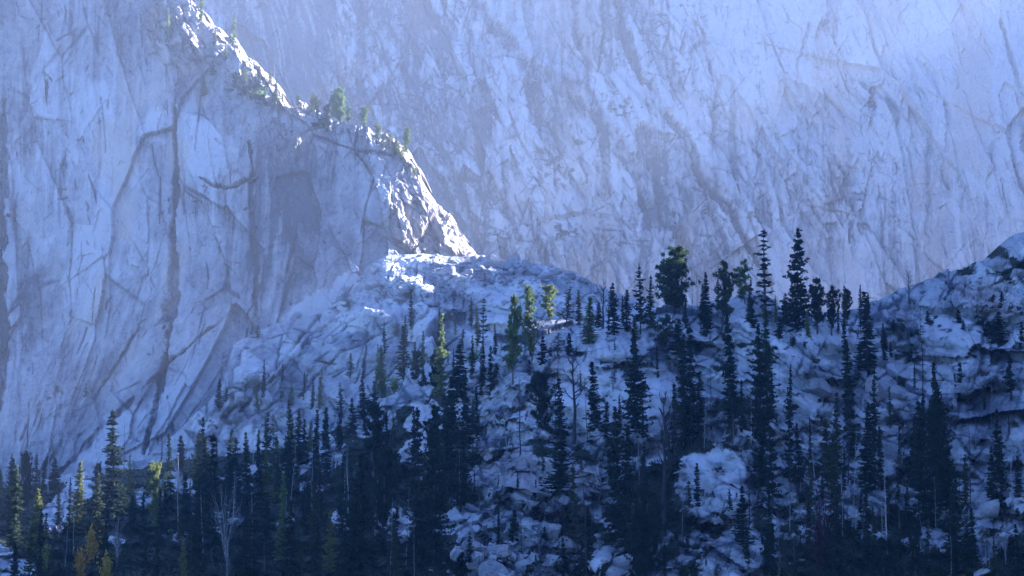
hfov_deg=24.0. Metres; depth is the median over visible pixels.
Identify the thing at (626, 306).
fir tree
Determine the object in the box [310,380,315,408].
spruce tree
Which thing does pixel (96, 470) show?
pine tree
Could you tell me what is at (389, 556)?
bare tree
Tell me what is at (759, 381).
spruce tree
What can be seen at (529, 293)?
pine tree
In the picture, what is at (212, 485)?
spruce tree
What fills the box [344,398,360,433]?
spruce tree
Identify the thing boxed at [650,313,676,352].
pine tree
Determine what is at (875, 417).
spruce tree
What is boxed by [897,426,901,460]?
fir tree
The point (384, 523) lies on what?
pine tree
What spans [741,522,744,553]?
fir tree
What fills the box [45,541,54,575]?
spruce tree
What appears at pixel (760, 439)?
spruce tree
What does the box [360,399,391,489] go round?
pine tree
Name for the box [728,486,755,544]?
spruce tree
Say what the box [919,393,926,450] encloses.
fir tree
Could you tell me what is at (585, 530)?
dead tree
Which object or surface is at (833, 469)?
spruce tree
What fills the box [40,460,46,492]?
fir tree
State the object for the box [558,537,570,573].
spruce sapling
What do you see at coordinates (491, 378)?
spruce tree
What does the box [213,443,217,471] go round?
fir tree
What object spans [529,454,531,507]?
dead tree
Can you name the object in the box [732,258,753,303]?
pine tree
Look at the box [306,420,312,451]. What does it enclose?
spruce tree
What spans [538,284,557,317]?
pine tree
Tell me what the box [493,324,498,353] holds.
fir tree
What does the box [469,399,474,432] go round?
spruce tree
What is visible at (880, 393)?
boulder
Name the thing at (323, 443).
spruce sapling
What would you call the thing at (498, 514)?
fir tree
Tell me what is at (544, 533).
spruce sapling
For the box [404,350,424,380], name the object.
pine tree
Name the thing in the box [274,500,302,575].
spruce tree
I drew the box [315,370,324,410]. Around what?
spruce tree
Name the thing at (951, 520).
spruce tree
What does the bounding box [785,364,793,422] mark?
fir tree
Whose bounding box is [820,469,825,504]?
fir tree
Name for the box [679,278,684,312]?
spruce tree
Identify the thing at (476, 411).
fir tree
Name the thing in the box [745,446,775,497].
pine tree
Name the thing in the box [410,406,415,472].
fir tree
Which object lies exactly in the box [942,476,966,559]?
spruce tree
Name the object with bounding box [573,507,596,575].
spruce tree
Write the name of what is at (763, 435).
fir tree
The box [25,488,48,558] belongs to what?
spruce tree
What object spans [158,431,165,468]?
dead tree
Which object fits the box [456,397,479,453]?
spruce tree
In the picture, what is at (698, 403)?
spruce tree
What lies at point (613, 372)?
spruce tree
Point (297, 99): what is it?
pine tree
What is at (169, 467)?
fir tree
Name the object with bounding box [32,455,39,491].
fir tree
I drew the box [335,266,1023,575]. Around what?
rubble
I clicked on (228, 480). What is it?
spruce tree
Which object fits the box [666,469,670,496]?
fir tree
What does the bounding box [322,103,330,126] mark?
pine tree
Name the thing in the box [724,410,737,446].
bare tree
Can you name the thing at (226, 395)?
spruce tree
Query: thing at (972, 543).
spruce tree
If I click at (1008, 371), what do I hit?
spruce sapling
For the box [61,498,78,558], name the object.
spruce tree
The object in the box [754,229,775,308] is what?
spruce tree
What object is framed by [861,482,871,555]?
fir tree
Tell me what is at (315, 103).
pine tree
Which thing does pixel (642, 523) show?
pine tree
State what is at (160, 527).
fir tree
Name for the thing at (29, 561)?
spruce tree
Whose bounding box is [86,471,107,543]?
spruce tree
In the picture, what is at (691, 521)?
spruce tree
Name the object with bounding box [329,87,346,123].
pine tree
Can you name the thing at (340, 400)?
spruce tree
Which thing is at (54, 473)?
spruce tree
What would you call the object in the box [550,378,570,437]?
spruce tree
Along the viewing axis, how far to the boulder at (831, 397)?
413.31 m
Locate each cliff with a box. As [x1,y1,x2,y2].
[0,0,475,486]
[192,0,1023,313]
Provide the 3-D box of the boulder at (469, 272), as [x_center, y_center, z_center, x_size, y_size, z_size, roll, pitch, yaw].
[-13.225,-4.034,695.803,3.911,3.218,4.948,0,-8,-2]
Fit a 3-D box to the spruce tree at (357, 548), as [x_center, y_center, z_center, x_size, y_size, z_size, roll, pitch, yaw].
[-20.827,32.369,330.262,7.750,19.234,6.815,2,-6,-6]
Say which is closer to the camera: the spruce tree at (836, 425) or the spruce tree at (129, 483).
the spruce tree at (836, 425)
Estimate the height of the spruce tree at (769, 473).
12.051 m
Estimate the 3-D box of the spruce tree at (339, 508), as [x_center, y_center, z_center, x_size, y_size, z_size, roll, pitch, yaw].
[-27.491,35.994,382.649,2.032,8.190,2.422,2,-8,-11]
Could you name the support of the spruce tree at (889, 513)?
on the hill
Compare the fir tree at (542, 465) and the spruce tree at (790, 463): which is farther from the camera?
the fir tree at (542, 465)
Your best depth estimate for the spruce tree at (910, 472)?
365.10 m
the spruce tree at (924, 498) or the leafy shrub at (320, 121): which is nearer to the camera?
the spruce tree at (924, 498)
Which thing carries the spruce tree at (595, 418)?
on the hill
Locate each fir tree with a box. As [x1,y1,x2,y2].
[3,465,26,559]
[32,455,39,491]
[34,509,44,575]
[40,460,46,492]
[54,482,63,533]
[127,488,137,531]
[138,492,147,543]
[141,542,147,575]
[154,489,163,548]
[161,482,169,541]
[163,433,175,516]
[188,480,191,505]
[189,478,203,541]
[192,488,202,566]
[199,436,209,519]
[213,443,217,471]
[238,516,249,575]
[239,432,251,516]
[252,430,264,511]
[272,434,281,471]
[281,435,290,483]
[283,399,299,481]
[284,430,295,502]
[294,409,303,464]
[299,419,309,463]
[302,372,305,398]
[308,410,320,494]
[316,449,320,473]
[319,407,334,483]
[337,463,346,565]
[347,460,353,500]
[383,421,389,471]
[395,460,401,490]
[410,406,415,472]
[437,308,440,343]
[459,368,467,421]
[469,335,475,379]
[473,387,480,437]
[473,469,475,493]
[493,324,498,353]
[495,516,499,544]
[497,502,500,536]
[540,441,545,472]
[574,290,584,323]
[599,402,612,439]
[620,296,624,322]
[621,290,632,331]
[629,317,640,336]
[655,345,658,377]
[662,542,667,575]
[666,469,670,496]
[667,318,685,369]
[668,384,683,481]
[675,334,689,419]
[678,371,687,444]
[692,463,703,532]
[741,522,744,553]
[760,410,766,455]
[762,490,777,574]
[767,372,776,436]
[773,562,777,575]
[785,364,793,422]
[805,494,812,555]
[807,417,812,460]
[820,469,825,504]
[836,302,839,333]
[840,321,860,459]
[841,448,847,501]
[842,352,853,424]
[855,291,883,375]
[855,489,864,535]
[857,285,861,315]
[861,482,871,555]
[876,426,885,490]
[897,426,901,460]
[913,364,916,386]
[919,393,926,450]
[949,533,958,575]
[983,387,986,410]
[1009,373,1012,400]
[1013,454,1023,516]
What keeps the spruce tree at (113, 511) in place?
on the hill
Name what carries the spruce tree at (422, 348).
on the rock slope
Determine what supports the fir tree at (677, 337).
on the hill
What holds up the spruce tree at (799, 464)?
on the hill
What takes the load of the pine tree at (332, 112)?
on the cliff at (170, 236)
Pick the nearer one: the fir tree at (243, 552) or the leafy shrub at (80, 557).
the fir tree at (243, 552)
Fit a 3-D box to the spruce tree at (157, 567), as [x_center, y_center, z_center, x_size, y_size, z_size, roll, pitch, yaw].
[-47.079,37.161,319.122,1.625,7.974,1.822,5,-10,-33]
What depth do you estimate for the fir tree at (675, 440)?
376.03 m
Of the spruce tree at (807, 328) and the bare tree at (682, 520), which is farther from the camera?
the spruce tree at (807, 328)
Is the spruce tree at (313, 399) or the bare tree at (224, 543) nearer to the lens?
the bare tree at (224, 543)
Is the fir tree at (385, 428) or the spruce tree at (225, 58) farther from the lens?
the spruce tree at (225, 58)
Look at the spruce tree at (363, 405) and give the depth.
510.67 m
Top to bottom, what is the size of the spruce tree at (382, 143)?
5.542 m
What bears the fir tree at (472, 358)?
on the hill
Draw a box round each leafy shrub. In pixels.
[37,538,49,570]
[44,71,48,104]
[73,542,93,575]
[85,523,101,562]
[96,550,112,575]
[247,88,268,101]
[317,112,324,126]
[388,375,400,393]
[398,146,403,160]
[411,164,417,175]
[463,348,480,362]
[789,333,795,346]
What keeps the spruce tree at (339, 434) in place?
on the hill
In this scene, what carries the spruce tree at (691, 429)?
on the hill
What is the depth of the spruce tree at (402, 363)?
568.62 m
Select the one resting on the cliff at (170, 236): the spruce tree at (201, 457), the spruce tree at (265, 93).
the spruce tree at (265, 93)
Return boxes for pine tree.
[18,450,33,509]
[91,461,103,500]
[144,461,170,526]
[197,0,204,21]
[199,505,210,542]
[231,71,241,87]
[242,68,248,82]
[247,82,252,99]
[295,93,300,108]
[298,484,312,535]
[309,92,313,111]
[311,95,321,115]
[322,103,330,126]
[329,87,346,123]
[329,99,335,117]
[346,104,352,124]
[358,106,369,127]
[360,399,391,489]
[368,446,401,524]
[370,483,397,540]
[372,121,381,143]
[385,133,392,145]
[400,126,411,152]
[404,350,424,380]
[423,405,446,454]
[425,348,443,397]
[502,294,523,384]
[519,314,541,363]
[522,285,536,319]
[525,371,563,429]
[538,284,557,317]
[623,538,652,575]
[624,484,667,575]
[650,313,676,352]
[654,245,701,313]
[710,259,738,329]
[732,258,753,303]
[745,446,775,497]
[759,523,775,575]
[807,277,828,333]
[822,284,841,335]
[841,288,852,316]
[871,536,895,575]
[904,516,923,575]
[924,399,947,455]
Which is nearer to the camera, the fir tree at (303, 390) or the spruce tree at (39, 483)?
the spruce tree at (39, 483)
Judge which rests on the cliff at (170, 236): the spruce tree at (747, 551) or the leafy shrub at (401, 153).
the leafy shrub at (401, 153)
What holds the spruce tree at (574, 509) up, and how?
on the hill
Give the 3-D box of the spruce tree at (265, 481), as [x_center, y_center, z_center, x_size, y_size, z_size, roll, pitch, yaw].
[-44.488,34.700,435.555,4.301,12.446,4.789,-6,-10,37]
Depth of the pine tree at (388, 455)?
363.60 m
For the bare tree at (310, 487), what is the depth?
429.60 m
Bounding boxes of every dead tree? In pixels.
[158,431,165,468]
[232,471,236,526]
[318,353,330,427]
[477,537,482,575]
[503,406,507,456]
[515,380,524,456]
[517,514,525,553]
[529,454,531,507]
[554,368,555,428]
[562,347,588,444]
[574,508,580,572]
[581,455,588,575]
[594,279,608,328]
[649,390,683,524]
[668,393,672,443]
[709,366,713,429]
[745,455,754,527]
[844,397,853,482]
[853,447,855,516]
[878,493,885,541]
[884,456,886,535]
[904,270,911,303]
[917,309,926,427]
[967,416,971,513]
[990,386,993,424]
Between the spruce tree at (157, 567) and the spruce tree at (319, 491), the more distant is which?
the spruce tree at (319, 491)
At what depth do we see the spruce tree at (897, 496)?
364.06 m
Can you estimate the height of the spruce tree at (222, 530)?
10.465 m
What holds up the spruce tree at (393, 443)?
on the hill
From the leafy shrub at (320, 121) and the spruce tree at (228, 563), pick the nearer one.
the spruce tree at (228, 563)
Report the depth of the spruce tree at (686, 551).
341.82 m
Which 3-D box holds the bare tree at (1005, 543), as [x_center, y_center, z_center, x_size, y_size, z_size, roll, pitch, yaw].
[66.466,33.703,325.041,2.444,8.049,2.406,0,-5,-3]
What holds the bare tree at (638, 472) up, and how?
on the hill
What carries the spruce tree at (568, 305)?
on the hill
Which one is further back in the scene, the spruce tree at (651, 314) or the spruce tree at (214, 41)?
the spruce tree at (214, 41)
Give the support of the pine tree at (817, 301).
on the hill
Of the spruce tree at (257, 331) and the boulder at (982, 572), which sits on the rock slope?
the spruce tree at (257, 331)
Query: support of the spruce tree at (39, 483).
on the hill
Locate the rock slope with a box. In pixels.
[44,253,656,483]
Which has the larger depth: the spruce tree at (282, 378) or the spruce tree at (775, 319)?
the spruce tree at (282, 378)
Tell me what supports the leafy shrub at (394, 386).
on the hill
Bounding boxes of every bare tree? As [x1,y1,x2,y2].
[58,529,78,566]
[110,515,125,562]
[210,488,239,571]
[271,493,299,537]
[303,452,328,505]
[379,500,408,572]
[472,476,486,507]
[590,450,603,498]
[609,367,615,390]
[629,429,649,502]
[668,356,688,389]
[674,476,692,544]
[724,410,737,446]
[769,507,790,565]
[795,484,844,572]
[830,475,854,535]
[850,476,863,512]
[997,516,1010,563]
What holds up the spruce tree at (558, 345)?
on the hill
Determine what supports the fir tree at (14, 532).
on the hill
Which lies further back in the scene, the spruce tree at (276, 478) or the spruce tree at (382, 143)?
the spruce tree at (382, 143)
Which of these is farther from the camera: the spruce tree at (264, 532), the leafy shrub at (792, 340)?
the leafy shrub at (792, 340)
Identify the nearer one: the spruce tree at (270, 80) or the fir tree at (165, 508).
the fir tree at (165, 508)
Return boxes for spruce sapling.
[82,383,88,397]
[144,463,152,495]
[175,435,184,466]
[321,411,329,444]
[419,369,428,386]
[465,533,473,562]
[492,363,499,384]
[508,509,519,541]
[537,336,550,364]
[542,526,548,547]
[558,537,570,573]
[565,333,573,355]
[606,287,615,315]
[638,414,646,436]
[681,300,688,326]
[726,489,732,511]
[747,300,758,328]
[772,316,784,338]
[888,342,893,356]
[924,311,931,324]
[952,309,961,322]
[954,362,967,401]
[960,319,965,330]
[997,292,1005,307]
[1002,354,1015,392]
[1016,322,1023,347]
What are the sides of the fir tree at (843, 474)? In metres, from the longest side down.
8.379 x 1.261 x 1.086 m
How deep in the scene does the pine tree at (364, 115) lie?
782.72 m
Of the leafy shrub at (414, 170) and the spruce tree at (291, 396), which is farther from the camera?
the leafy shrub at (414, 170)
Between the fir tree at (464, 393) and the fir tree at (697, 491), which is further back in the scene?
the fir tree at (464, 393)
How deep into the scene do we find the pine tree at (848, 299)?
457.52 m
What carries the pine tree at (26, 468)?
on the hill
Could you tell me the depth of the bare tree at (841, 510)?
349.07 m
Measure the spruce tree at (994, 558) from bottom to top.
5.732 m
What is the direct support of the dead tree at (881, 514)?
on the hill
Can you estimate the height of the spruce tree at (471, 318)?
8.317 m
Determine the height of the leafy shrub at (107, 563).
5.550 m
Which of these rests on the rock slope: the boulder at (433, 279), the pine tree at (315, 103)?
the boulder at (433, 279)
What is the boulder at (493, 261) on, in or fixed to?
on the rock slope
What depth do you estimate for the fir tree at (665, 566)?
341.48 m
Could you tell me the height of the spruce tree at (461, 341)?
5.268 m
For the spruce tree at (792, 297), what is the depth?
445.81 m
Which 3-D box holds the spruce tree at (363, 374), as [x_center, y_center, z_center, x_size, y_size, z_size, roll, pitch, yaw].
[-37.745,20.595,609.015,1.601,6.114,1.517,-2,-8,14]
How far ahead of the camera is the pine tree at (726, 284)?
440.03 m
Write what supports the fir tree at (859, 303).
on the hill
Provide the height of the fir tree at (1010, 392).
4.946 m
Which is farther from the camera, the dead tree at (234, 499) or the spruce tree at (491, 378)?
the spruce tree at (491, 378)
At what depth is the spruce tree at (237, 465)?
466.24 m
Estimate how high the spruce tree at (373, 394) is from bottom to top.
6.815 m
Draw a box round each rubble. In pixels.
[304,254,623,356]
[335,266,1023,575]
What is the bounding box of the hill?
[0,232,1023,575]
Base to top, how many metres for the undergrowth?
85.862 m
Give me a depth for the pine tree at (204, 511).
384.75 m
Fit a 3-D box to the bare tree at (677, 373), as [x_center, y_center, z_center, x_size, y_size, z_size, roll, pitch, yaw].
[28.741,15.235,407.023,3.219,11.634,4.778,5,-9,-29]
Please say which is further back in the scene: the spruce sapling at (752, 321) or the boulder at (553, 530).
the spruce sapling at (752, 321)
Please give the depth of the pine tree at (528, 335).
432.52 m
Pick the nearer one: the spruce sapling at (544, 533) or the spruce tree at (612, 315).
the spruce sapling at (544, 533)
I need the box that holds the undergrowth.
[0,247,1023,575]
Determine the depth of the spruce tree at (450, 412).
392.97 m
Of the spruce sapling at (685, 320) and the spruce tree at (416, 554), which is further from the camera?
the spruce sapling at (685, 320)
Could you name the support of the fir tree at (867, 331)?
on the hill
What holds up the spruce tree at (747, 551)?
on the hill
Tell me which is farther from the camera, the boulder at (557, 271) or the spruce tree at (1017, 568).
the boulder at (557, 271)
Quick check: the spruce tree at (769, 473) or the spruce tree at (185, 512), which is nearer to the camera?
the spruce tree at (769, 473)
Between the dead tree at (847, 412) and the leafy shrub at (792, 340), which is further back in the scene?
the leafy shrub at (792, 340)
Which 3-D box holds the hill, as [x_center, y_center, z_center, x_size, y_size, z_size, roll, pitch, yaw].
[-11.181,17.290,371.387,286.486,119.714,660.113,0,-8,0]
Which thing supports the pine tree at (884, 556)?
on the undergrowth
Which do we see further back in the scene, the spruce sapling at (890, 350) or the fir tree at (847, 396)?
the spruce sapling at (890, 350)
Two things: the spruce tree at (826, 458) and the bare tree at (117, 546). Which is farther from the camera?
the bare tree at (117, 546)
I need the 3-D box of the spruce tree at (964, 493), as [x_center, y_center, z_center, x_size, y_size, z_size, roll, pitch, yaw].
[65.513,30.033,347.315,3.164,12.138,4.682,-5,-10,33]
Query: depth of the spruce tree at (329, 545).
336.30 m
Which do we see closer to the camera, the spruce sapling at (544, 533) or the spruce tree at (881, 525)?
the spruce tree at (881, 525)
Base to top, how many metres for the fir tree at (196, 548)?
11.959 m
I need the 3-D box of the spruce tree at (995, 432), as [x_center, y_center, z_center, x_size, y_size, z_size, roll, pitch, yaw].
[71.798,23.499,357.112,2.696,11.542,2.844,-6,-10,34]
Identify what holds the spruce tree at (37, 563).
on the hill
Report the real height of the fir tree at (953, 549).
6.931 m
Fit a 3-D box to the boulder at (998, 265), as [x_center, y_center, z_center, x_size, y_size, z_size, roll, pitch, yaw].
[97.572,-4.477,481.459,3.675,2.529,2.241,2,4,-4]
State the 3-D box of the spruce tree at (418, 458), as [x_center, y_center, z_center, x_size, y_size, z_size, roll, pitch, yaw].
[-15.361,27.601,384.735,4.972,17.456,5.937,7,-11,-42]
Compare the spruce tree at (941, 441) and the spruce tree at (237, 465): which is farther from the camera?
the spruce tree at (237, 465)
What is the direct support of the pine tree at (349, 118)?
on the cliff at (170, 236)
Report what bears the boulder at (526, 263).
on the rock slope
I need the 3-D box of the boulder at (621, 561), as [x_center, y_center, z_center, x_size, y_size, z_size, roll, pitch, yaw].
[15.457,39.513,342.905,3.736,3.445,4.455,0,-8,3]
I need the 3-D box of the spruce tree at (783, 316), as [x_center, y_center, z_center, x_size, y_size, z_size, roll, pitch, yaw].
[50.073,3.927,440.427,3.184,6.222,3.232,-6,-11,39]
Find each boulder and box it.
[399,286,411,293]
[428,277,436,283]
[442,266,454,272]
[460,269,472,276]
[463,539,486,552]
[479,561,507,575]
[481,255,509,270]
[484,544,511,557]
[507,254,520,263]
[513,559,530,572]
[517,532,538,546]
[522,260,530,266]
[528,267,541,276]
[535,272,555,281]
[544,523,561,541]
[551,268,561,275]
[557,536,581,552]
[562,271,575,279]
[578,277,588,283]
[605,335,615,341]
[611,553,632,570]
[782,332,789,343]
[791,374,831,396]
[817,407,832,417]
[824,386,844,401]
[848,416,879,430]
[865,377,886,402]
[880,442,906,459]
[974,567,990,575]
[979,499,999,517]
[991,259,1006,271]
[1010,268,1023,278]
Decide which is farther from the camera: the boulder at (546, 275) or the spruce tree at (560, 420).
the boulder at (546, 275)
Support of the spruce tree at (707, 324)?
on the hill
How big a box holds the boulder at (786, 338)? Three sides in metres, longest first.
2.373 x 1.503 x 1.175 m
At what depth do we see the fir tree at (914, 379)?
422.21 m
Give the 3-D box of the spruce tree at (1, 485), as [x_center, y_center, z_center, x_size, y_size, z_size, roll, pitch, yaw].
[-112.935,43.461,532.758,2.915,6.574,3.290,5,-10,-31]
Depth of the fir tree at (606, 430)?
390.53 m
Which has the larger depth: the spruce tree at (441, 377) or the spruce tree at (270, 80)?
the spruce tree at (270, 80)
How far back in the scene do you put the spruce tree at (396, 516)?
335.76 m
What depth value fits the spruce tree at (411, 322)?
612.86 m
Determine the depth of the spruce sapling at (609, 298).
566.50 m
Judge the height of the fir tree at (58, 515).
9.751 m
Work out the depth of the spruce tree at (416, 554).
332.77 m
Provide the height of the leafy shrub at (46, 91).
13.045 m
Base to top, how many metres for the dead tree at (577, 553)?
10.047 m
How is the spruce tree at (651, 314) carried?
on the hill
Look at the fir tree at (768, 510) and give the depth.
331.09 m
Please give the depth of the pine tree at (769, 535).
324.80 m
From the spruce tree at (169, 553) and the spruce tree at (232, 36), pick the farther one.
the spruce tree at (232, 36)
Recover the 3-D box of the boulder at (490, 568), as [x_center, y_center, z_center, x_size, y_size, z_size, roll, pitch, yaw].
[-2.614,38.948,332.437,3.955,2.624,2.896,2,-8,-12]
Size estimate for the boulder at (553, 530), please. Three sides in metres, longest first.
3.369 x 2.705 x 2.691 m
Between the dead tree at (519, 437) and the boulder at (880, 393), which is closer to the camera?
the dead tree at (519, 437)
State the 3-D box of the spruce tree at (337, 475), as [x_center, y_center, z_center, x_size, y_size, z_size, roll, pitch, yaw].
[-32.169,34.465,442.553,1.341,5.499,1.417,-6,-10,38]
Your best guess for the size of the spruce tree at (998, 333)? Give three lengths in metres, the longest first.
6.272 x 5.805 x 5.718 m
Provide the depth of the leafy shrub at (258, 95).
789.73 m
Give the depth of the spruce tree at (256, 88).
792.81 m
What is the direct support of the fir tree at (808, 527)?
on the hill
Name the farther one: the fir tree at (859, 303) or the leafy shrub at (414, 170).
the leafy shrub at (414, 170)
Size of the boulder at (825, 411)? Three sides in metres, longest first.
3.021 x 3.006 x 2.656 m
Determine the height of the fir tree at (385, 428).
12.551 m
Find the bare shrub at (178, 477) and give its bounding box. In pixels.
[174,459,186,489]
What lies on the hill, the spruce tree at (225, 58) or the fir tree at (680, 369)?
the fir tree at (680, 369)
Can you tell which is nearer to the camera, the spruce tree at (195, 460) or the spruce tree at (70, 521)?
the spruce tree at (70, 521)
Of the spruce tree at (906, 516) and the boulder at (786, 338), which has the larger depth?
the boulder at (786, 338)
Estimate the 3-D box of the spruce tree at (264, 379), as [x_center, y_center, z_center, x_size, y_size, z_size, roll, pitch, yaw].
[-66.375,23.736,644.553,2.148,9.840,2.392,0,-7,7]
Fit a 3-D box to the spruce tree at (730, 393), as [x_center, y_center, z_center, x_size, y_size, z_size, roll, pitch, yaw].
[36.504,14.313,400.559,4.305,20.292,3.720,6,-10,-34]
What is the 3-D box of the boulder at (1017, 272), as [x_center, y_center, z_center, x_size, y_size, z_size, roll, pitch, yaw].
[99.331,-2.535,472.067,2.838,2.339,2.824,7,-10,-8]
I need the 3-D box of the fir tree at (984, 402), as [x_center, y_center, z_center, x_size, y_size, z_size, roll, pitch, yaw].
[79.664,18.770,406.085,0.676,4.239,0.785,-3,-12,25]
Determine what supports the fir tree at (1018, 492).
on the hill
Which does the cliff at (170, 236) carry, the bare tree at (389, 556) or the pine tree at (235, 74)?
the pine tree at (235, 74)
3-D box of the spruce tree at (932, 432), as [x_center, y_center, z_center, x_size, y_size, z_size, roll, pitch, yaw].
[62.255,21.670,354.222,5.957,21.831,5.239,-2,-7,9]
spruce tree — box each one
[0,454,12,503]
[0,470,6,497]
[1,458,18,529]
[9,541,19,575]
[12,480,25,528]
[20,526,37,575]
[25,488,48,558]
[32,530,43,575]
[34,477,42,503]
[43,512,49,552]
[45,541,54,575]
[46,458,62,488]
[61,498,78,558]
[65,461,87,533]
[68,477,73,496]
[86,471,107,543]
[90,409,135,533]
[97,520,111,575]
[124,455,133,495]
[151,538,161,575]
[162,518,177,572]
[165,15,170,44]
[175,505,183,548]
[175,536,188,575]
[176,460,191,523]
[177,441,186,475]
[188,416,208,498]
[190,430,201,481]
[194,434,231,560]
[197,451,218,505]
[198,74,208,95]
[209,60,215,75]
[212,29,217,45]
[214,378,223,408]
[217,496,232,562]
[220,429,238,515]
[220,438,244,500]
[221,529,236,575]
[222,43,228,60]
[222,388,229,401]
[228,13,237,45]
[240,468,258,523]
[248,325,261,339]
[252,76,258,94]
[253,383,260,413]
[253,489,281,574]
[254,447,276,507]
[255,66,262,90]
[256,412,271,488]
[260,359,266,391]
[260,382,264,404]
[261,86,268,106]
[266,70,273,83]
[266,415,282,486]
[271,81,281,103]
[271,452,280,504]
[273,473,291,560]
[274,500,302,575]
[279,364,284,393]
[284,422,298,466]
[287,377,294,406]
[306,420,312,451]
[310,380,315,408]
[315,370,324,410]
[316,465,323,509]
[321,512,339,571]
[331,454,385,575]
[333,383,345,422]
[333,461,339,489]
[333,490,342,537]
[335,412,343,451]
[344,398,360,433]
[345,353,354,379]
[355,379,369,419]
[360,358,364,378]
[369,381,379,404]
[373,345,391,398]
[374,344,380,372]
[378,324,388,361]
[379,134,386,147]
[382,507,402,569]
[385,522,402,575]
[390,412,396,445]
[392,137,398,155]
[392,326,410,380]
[395,490,437,572]
[399,407,429,504]
[403,315,408,340]
[407,289,415,329]
[416,404,456,562]
[419,331,426,367]
[419,446,432,522]
[430,376,478,495]
[432,313,451,406]
[443,344,470,403]
[445,419,473,511]
[453,316,456,335]
[456,329,465,349]
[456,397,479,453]
[468,298,473,328]
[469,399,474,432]
[473,308,481,346]
[476,298,488,348]
[477,346,487,395]
[484,346,495,399]
[516,470,519,487]
[529,480,538,519]
[538,433,591,498]
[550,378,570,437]
[554,332,564,355]
[557,287,574,324]
[560,465,584,552]
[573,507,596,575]
[578,371,584,391]
[579,297,601,344]
[580,452,583,472]
[582,361,603,444]
[593,302,604,327]
[596,406,639,543]
[605,283,622,334]
[608,358,617,382]
[614,426,644,556]
[617,395,622,428]
[618,332,653,447]
[629,263,650,333]
[639,441,649,497]
[643,275,657,327]
[671,324,707,446]
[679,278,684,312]
[682,481,695,536]
[683,523,691,553]
[692,372,708,434]
[698,272,712,336]
[698,283,705,322]
[713,274,720,309]
[720,314,740,433]
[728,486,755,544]
[737,379,747,432]
[741,323,776,442]
[743,279,753,322]
[743,526,750,558]
[751,372,762,424]
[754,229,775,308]
[756,429,789,505]
[757,432,762,481]
[760,308,781,419]
[772,295,778,322]
[774,387,802,501]
[778,293,793,324]
[779,228,816,332]
[788,272,795,306]
[791,422,805,481]
[799,463,818,534]
[804,310,810,337]
[812,419,843,492]
[822,434,846,522]
[829,390,846,467]
[832,497,843,544]
[840,286,848,324]
[850,345,870,373]
[856,402,883,493]
[863,369,884,453]
[867,507,879,565]
[878,507,883,532]
[879,323,887,360]
[883,476,894,528]
[884,387,894,428]
[894,477,900,499]
[898,414,928,496]
[900,485,911,533]
[904,399,949,528]
[918,361,952,503]
[918,523,938,575]
[927,375,962,516]
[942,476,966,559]
[943,494,961,574]
[958,454,973,508]
[960,516,980,575]
[964,508,980,575]
[982,446,1002,501]
[983,311,1011,343]
[989,408,1007,483]
[989,426,1010,520]
[990,533,999,575]
[1008,523,1023,575]
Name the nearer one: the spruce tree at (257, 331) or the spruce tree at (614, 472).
the spruce tree at (614, 472)
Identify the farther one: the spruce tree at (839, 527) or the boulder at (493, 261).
the boulder at (493, 261)
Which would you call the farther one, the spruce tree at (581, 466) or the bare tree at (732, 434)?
the bare tree at (732, 434)
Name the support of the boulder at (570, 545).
on the hill
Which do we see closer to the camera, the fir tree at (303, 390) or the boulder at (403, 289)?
the fir tree at (303, 390)
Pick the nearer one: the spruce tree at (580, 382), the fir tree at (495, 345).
the spruce tree at (580, 382)
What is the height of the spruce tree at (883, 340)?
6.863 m
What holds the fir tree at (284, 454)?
on the hill
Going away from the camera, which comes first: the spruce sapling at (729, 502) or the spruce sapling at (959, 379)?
the spruce sapling at (729, 502)
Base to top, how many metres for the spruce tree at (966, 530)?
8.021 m
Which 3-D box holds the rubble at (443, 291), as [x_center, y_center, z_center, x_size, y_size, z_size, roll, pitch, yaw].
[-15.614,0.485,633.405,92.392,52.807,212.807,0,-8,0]
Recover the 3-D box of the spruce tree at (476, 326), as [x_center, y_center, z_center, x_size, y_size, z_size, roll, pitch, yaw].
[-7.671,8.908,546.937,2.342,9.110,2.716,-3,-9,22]
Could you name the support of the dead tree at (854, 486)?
on the hill
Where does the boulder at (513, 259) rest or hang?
on the rock slope
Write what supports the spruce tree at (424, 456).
on the hill
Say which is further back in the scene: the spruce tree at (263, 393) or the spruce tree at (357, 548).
the spruce tree at (263, 393)
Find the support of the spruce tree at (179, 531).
on the hill
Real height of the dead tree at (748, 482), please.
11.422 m
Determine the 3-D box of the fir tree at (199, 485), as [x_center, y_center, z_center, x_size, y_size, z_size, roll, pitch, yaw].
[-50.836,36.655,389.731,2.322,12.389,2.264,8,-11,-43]
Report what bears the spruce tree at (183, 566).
on the hill
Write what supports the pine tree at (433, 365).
on the hill
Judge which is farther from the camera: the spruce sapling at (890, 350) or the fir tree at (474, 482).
the spruce sapling at (890, 350)
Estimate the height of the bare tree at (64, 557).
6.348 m
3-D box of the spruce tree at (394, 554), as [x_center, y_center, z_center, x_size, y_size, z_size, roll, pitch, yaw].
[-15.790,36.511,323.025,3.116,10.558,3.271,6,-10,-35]
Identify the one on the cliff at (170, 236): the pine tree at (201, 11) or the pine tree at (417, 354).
the pine tree at (201, 11)
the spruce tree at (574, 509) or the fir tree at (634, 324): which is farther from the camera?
the fir tree at (634, 324)
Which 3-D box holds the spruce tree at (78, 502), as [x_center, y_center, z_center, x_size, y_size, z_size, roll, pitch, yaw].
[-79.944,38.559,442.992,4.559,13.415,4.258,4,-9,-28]
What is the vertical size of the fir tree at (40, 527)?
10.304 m
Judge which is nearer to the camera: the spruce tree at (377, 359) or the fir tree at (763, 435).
the fir tree at (763, 435)
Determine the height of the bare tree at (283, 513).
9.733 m
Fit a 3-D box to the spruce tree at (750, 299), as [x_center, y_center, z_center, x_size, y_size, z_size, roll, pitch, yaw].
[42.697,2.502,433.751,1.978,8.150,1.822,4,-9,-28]

